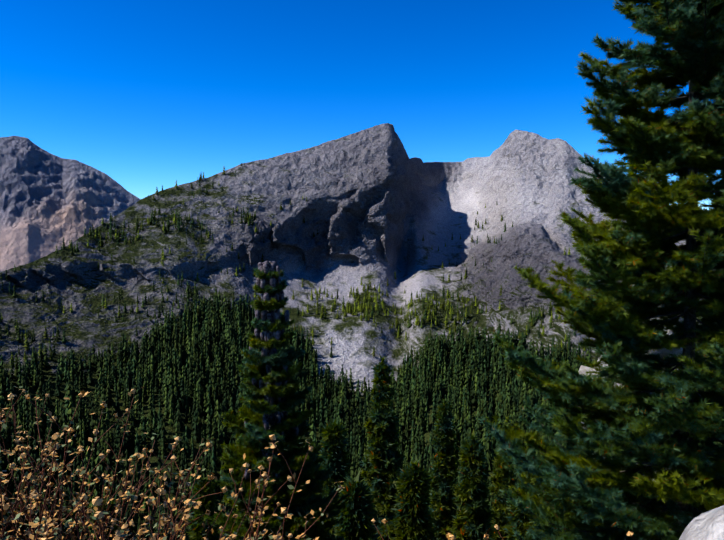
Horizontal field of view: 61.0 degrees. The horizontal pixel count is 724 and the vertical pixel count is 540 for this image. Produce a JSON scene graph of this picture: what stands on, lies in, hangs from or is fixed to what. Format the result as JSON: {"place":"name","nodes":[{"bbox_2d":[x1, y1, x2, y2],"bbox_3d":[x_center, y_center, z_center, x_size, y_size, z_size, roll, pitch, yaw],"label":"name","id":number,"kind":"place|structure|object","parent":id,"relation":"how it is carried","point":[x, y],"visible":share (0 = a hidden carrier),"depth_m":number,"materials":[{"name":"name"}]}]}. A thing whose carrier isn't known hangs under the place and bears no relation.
{"place":"outdoors","nodes":[
{"label":"outdoors","id":0,"kind":"place"},
{"bbox_2d":[0,136,140,271],"bbox_3d":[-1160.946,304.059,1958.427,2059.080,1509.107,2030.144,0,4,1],"label":"mountain","id":1,"kind":"structure","parent":0,"point":[49,201],"depth_m":2024.54,"materials":[{"name":"grey stone"}]},
{"bbox_2d":[0,123,719,539],"bbox_3d":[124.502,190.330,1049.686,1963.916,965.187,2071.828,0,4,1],"label":"terrain","id":2,"kind":"structure","parent":0,"point":[378,205],"depth_m":995.54,"materials":[{"name":"grey stone"}]},
{"bbox_2d":[88,498,126,539],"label":"fir","id":3,"kind":"object","parent":2,"relation":"on","point":[112,503],"visible":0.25,"depth_m":15.60,"materials":[{"name":"green plant"}]},
{"bbox_2d":[186,474,222,539],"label":"fir","id":4,"kind":"object","parent":2,"relation":"on","point":[197,530],"visible":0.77,"depth_m":18.28,"materials":[{"name":"green plant"}]},
{"bbox_2d":[202,261,350,539],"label":"fir","id":5,"kind":"object","parent":2,"relation":"on","point":[273,389],"visible":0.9,"depth_m":5.20,"materials":[{"name":"green plant"}]},
{"bbox_2d":[0,386,635,539],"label":"shrubs","id":6,"kind":"object","parent":2,"relation":"on","point":[47,529],"visible":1,"depth_m":1.64,"materials":[{"name":"brown plant"}]},
{"bbox_2d":[317,417,352,537],"bbox_3d":[-0.648,8.772,15.872,2.600,10.248,2.651,0,4,1],"label":"fir","id":7,"kind":"object","parent":2,"relation":"on","point":[333,443],"visible":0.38,"depth_m":15.35,"materials":[{"name":"green plant"}]},
{"bbox_2d":[332,468,379,539],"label":"fir","id":8,"kind":"object","parent":2,"relation":"on","point":[356,516],"visible":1,"depth_m":11.18,"materials":[{"name":"green plant"}]},
{"bbox_2d":[0,163,723,539],"bbox_3d":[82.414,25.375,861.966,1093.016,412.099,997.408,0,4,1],"label":"forest trees","id":9,"kind":"object","parent":2,"relation":"on","point":[476,355],"visible":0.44,"depth_m":670.54,"materials":[{"name":"green plant"}]},
{"bbox_2d":[360,354,405,539],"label":"fir","id":10,"kind":"object","parent":2,"relation":"on","point":[383,459],"visible":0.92,"depth_m":21.63,"materials":[{"name":"green plant"}]},
{"bbox_2d":[389,457,437,539],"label":"fir","id":11,"kind":"object","parent":2,"relation":"on","point":[412,519],"visible":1,"depth_m":13.17,"materials":[{"name":"green plant"}]},
{"bbox_2d":[428,398,459,539],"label":"fir","id":12,"kind":"object","parent":2,"relation":"on","point":[443,507],"visible":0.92,"depth_m":25.09,"materials":[{"name":"green plant"}]},
{"bbox_2d":[449,429,495,539],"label":"fir","id":13,"kind":"object","parent":2,"relation":"on","point":[473,518],"visible":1,"depth_m":17.92,"materials":[{"name":"green plant"}]},
{"bbox_2d":[488,423,517,539],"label":"fir","id":14,"kind":"object","parent":2,"relation":"on","point":[503,478],"visible":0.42,"depth_m":28.30,"materials":[{"name":"green plant"}]},
{"bbox_2d":[504,473,544,539],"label":"fir","id":15,"kind":"object","parent":2,"relation":"on","point":[516,518],"visible":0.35,"depth_m":13.63,"materials":[{"name":"green plant"}]},
{"bbox_2d":[535,446,560,519],"bbox_3d":[6.937,12.926,22.482,3.377,13.158,3.018,0,4,1],"label":"fir","id":16,"kind":"object","parent":2,"relation":"on","point":[544,488],"visible":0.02,"depth_m":21.96,"materials":[{"name":"green plant"}]},
{"bbox_2d":[480,0,723,539],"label":"fir","id":17,"kind":"object","parent":2,"relation":"on","point":[627,432],"visible":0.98,"depth_m":3.06,"materials":[{"name":"green plant"}]},
{"bbox_2d":[573,284,723,539],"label":"rocks","id":18,"kind":"object","parent":2,"relation":"on","point":[708,525],"visible":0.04,"depth_m":1.60,"materials":[{"name":"stone"}]},
{"bbox_2d":[0,0,720,210],"label":"sky","id":19,"kind":"structure","parent":0,"point":[147,95],"materials":[{"name":"blue"}]}
]}

